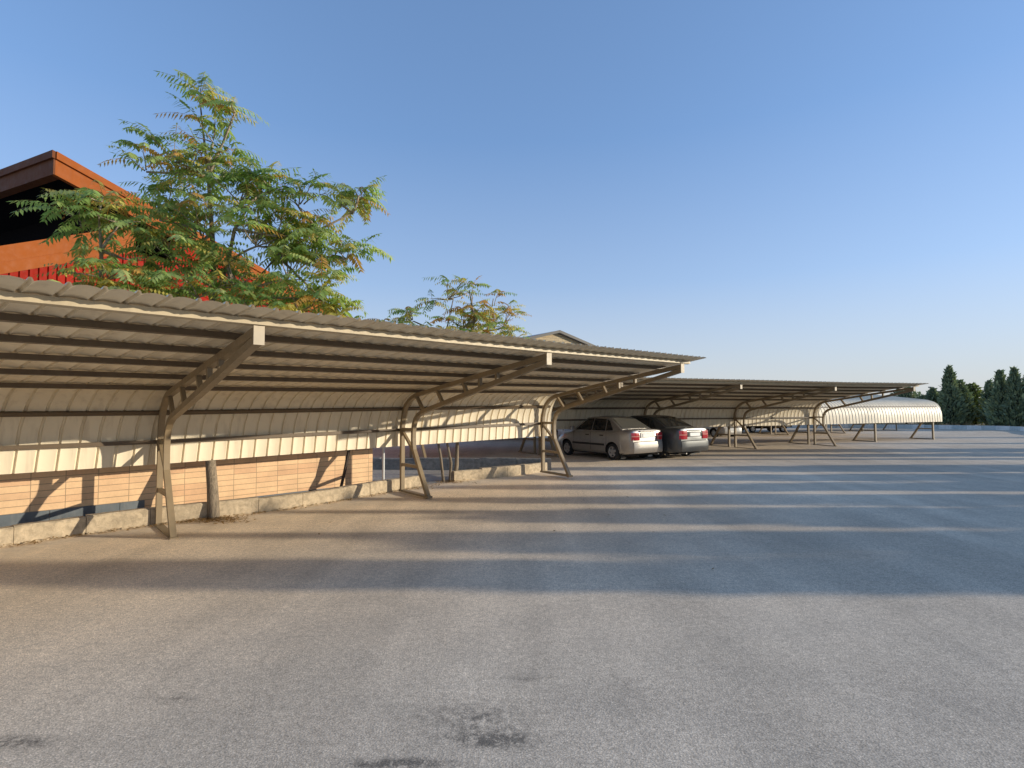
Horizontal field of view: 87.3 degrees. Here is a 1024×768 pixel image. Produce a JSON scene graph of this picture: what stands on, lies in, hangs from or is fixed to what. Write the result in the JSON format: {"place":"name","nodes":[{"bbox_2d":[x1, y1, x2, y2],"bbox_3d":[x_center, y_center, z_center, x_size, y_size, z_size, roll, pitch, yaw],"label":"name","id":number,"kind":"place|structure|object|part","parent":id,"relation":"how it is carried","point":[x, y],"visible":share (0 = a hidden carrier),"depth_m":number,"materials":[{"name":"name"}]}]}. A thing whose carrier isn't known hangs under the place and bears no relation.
{"place":"outdoors","nodes":[
{"label":"outdoors","id":0,"kind":"place"},
{"bbox_2d":[0,150,347,316],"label":"industrial building","id":1,"kind":"structure","parent":0,"point":[24,254],"depth_m":15.12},
{"bbox_2d":[0,428,1023,767],"bbox_3d":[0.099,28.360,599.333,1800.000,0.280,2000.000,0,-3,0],"label":"ground","id":2,"kind":"structure","parent":0,"point":[846,602],"depth_m":4.52,"materials":[{"name":"grey asphalt"}]},
{"bbox_2d":[7,180,195,298],"bbox_3d":[-6.215,-0.526,8.300,2.796,5.526,2.243,0,-3,0],"label":"pinnate tree","id":3,"kind":"object","parent":2,"relation":"on","point":[100,224],"visible":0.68,"depth_m":8.45,"materials":[{"name":"green plant"}]},
{"bbox_2d":[0,448,372,526],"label":"brick wall","id":4,"kind":"structure","parent":2,"relation":"on","point":[37,496],"depth_m":9.07,"materials":[{"name":"brick"}]},
{"bbox_2d":[0,475,421,546],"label":"concrete kerb","id":5,"kind":"structure","parent":2,"relation":"on","point":[21,533],"depth_m":8.59,"materials":[{"name":"beige concrete"}]},
{"bbox_2d":[98,69,394,519],"bbox_3d":[-4.596,-1.730,9.145,4.873,8.032,3.018,0,-3,0],"label":"pinnate tree","id":6,"kind":"object","parent":2,"relation":"on","point":[282,252],"visible":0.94,"depth_m":9.24,"materials":[{"name":"green plant"}]},
{"bbox_2d":[0,275,705,539],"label":"carport","id":7,"kind":"object","parent":2,"relation":"on","point":[91,377],"visible":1,"depth_m":7.80,"materials":[{"name":"paint"}]},
{"bbox_2d":[1,474,713,569],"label":"leaf litter","id":8,"kind":"object","parent":2,"relation":"on","point":[196,519],"visible":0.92,"depth_m":8.59,"materials":[{"name":"brown plant"}]},
{"bbox_2d":[372,470,453,483],"bbox_3d":[-6.042,2.296,11.011,13.900,0.001,10.200,0,-3,0],"label":"planting bed","id":9,"kind":"object","parent":2,"relation":"on","point":[432,476],"visible":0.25,"depth_m":14.44,"materials":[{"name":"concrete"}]},
{"bbox_2d":[340,450,349,485],"bbox_3d":[-3.423,1.630,11.077,0.059,1.229,0.331,-2,-3,39],"label":"timber stake","id":10,"kind":"object","parent":9,"relation":"on","point":[345,467],"visible":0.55,"depth_m":11.04,"materials":[{"name":"brown wood"}]},
{"bbox_2d":[382,447,384,479],"bbox_3d":[-2.925,1.575,12.223,0.120,1.590,0.120,0,-3,0],"label":"steel pole","id":11,"kind":"object","parent":9,"relation":"on","point":[383,463],"visible":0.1,"depth_m":12.20,"materials":[{"name":"metal"}]},
{"bbox_2d":[368,275,530,481],"bbox_3d":[-1.449,-0.169,13.291,4.602,5.193,2.239,0,-3,0],"label":"pinnate tree","id":12,"kind":"object","parent":9,"relation":"on","point":[474,317],"visible":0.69,"depth_m":13.31,"materials":[{"name":"green plant"}]},
{"bbox_2d":[373,457,550,469],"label":"concrete kerb","id":13,"kind":"structure","parent":2,"relation":"on","point":[434,463],"depth_m":15.57,"materials":[{"name":"grey concrete"}]},
{"bbox_2d":[451,462,546,480],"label":"concrete kerb","id":14,"kind":"structure","parent":2,"relation":"on","point":[493,472],"depth_m":13.84,"materials":[{"name":"beige concrete"}]},
{"bbox_2d":[522,330,595,345],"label":"gabled building","id":15,"kind":"structure","parent":2,"relation":"on","point":[560,336],"depth_m":45.33,"materials":[{"name":"beige brick"}]},
{"bbox_2d":[551,429,571,435],"bbox_3d":[2.746,2.438,31.113,2.090,1.500,4.159,1,-3,-20],"label":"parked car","id":16,"kind":"object","parent":2,"relation":"on","point":[560,431],"visible":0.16,"depth_m":29.14,"materials":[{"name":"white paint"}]},
{"bbox_2d":[557,416,662,459],"bbox_3d":[3.467,1.909,19.747,2.090,1.500,4.159,1,-3,-33],"label":"parked car","id":17,"kind":"object","parent":2,"relation":"on","point":[614,437],"visible":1,"depth_m":18.61,"materials":[{"name":"silver metal"}]},
{"bbox_3d":[2.678,1.460,19.718,0.167,0.424,0.869,1,-3,-33],"label":"side window","id":18,"kind":"part","parent":17,"relation":"part of","materials":[{"name":"black glass"}]},
{"bbox_3d":[3.125,1.429,19.044,0.167,0.424,0.657,1,-3,-33],"label":"side window","id":19,"kind":"part","parent":17,"relation":"part of","materials":[{"name":"black glass"}]},
{"bbox_3d":[3.408,1.423,18.605,0.155,0.392,0.403,1,-3,-33],"label":"side window","id":20,"kind":"part","parent":17,"relation":"part of","materials":[{"name":"black glass"}]},
{"bbox_3d":[4.113,1.351,18.764,1.284,0.323,0.589,1,-3,-33],"label":"rear window","id":21,"kind":"part","parent":17,"relation":"part of","materials":[{"name":"grey glass"}]},
{"bbox_2d":[630,415,708,457],"bbox_3d":[5.117,1.930,20.526,2.130,1.515,4.639,1,-3,-33],"label":"parked car","id":22,"kind":"object","parent":2,"relation":"on","point":[681,437],"visible":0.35,"depth_m":18.71,"materials":[{"name":"paint"}]},
{"bbox_3d":[4.801,1.439,19.745,0.169,0.413,0.774,1,-3,-33],"label":"side window","id":23,"kind":"part","parent":22,"relation":"part of","materials":[{"name":"black glass"}]},
{"bbox_3d":[5.031,1.434,19.312,0.119,0.382,0.448,0,-3,-10],"label":"side window","id":24,"kind":"part","parent":22,"relation":"part of","materials":[{"name":"black glass"}]},
{"bbox_3d":[5.811,1.354,19.451,1.315,0.314,0.689,1,-3,-33],"label":"rear window","id":25,"kind":"part","parent":22,"relation":"part of","materials":[{"name":"black glass"}]},
{"bbox_2d":[399,395,941,457],"bbox_3d":[8.479,1.597,26.279,30.288,2.761,5.334,1,-3,-21],"label":"carport","id":26,"kind":"object","parent":2,"relation":"on","point":[892,409],"visible":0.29,"depth_m":27.55,"materials":[{"name":"paint"}]},
{"bbox_2d":[421,377,928,457],"bbox_3d":[6.172,1.315,19.825,20.118,2.773,5.319,1,-3,-21],"label":"carport","id":27,"kind":"object","parent":2,"relation":"on","point":[708,402],"visible":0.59,"depth_m":21.75,"materials":[{"name":"paint"}]},
{"bbox_2d":[705,426,741,436],"bbox_3d":[13.298,2.801,36.500,2.130,1.515,4.639,1,-3,-22],"label":"parked car","id":28,"kind":"object","parent":2,"relation":"on","point":[713,430],"visible":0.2,"depth_m":34.54,"materials":[{"name":"paint"}]},
{"bbox_2d":[739,425,791,432],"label":"pickup truck","id":29,"kind":"object","parent":2,"relation":"on","point":[752,429],"visible":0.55,"depth_m":43.93,"materials":[{"name":"blue paint"}]},
{"bbox_2d":[709,424,844,435],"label":"carport","id":30,"kind":"object","parent":2,"relation":"on","point":[831,425],"depth_m":41.59,"materials":[{"name":"paint"}]},
{"bbox_2d":[758,423,897,433],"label":"carport","id":31,"kind":"object","parent":2,"relation":"on","point":[826,427],"visible":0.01,"depth_m":43.77,"materials":[{"name":"paint"}]},
{"bbox_2d":[787,424,1023,430],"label":"painted kerb","id":32,"kind":"structure","parent":2,"relation":"on","point":[1009,428],"depth_m":49.16,"materials":[{"name":"grey concrete"}]},
{"bbox_2d":[891,387,920,423],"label":"pine tree","id":33,"kind":"object","parent":2,"relation":"on","point":[914,394],"visible":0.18,"depth_m":61.37,"materials":[{"name":"green plant"}]},
{"bbox_2d":[916,394,929,423],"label":"pine tree","id":34,"kind":"object","parent":2,"relation":"on","point":[921,396],"visible":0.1,"depth_m":58.94,"materials":[{"name":"green plant"}]},
{"bbox_2d":[924,387,943,423],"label":"pine tree","id":35,"kind":"object","parent":2,"relation":"on","point":[932,393],"visible":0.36,"depth_m":57.74,"materials":[{"name":"green plant"}]},
{"bbox_2d":[937,365,969,423],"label":"cypress tree","id":36,"kind":"object","parent":2,"relation":"on","point":[950,399],"visible":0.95,"depth_m":52.56,"materials":[{"name":"green plant"}]},
{"bbox_2d":[956,379,979,424],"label":"cypress tree","id":37,"kind":"object","parent":2,"relation":"on","point":[969,399],"visible":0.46,"depth_m":52.85,"materials":[{"name":"green plant"}]},
{"bbox_2d":[964,382,982,424],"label":"juniper tree","id":38,"kind":"object","parent":2,"relation":"on","point":[974,387],"visible":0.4,"depth_m":53.50,"materials":[{"name":"green plant"}]},
{"bbox_2d":[976,378,993,425],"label":"cypress tree","id":39,"kind":"object","parent":2,"relation":"on","point":[987,387],"visible":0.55,"depth_m":51.96,"materials":[{"name":"green plant"}]},
{"bbox_2d":[982,369,1011,425],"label":"cypress tree","id":40,"kind":"object","parent":2,"relation":"on","point":[997,399],"visible":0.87,"depth_m":47.33,"materials":[{"name":"green plant"}]},
{"bbox_2d":[996,366,1023,425],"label":"cypress tree","id":41,"kind":"object","parent":2,"relation":"on","point":[1013,386],"visible":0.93,"depth_m":46.32,"materials":[{"name":"green plant"}]},
{"bbox_2d":[1015,375,1023,423],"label":"cypress tree","id":42,"kind":"object","parent":2,"relation":"on","point":[1022,379],"visible":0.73,"depth_m":45.99,"materials":[{"name":"green plant"}]},
{"bbox_2d":[0,0,1023,397],"label":"sky","id":43,"kind":"structure","parent":0,"point":[794,190],"materials":[{"name":"blue"}]},
{"bbox_2d":[861,422,1009,425],"bbox_3d":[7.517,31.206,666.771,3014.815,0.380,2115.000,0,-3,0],"label":"soil","id":44,"kind":"structure","parent":0,"point":[917,423],"depth_m":62.43,"materials":[{"name":"brown soil"}]},
{"bbox_2d":[858,420,1023,426],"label":"dry scrub","id":45,"kind":"object","parent":44,"relation":"on","point":[966,424],"visible":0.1,"depth_m":52.10,"materials":[{"name":"brown plant"}]}
]}

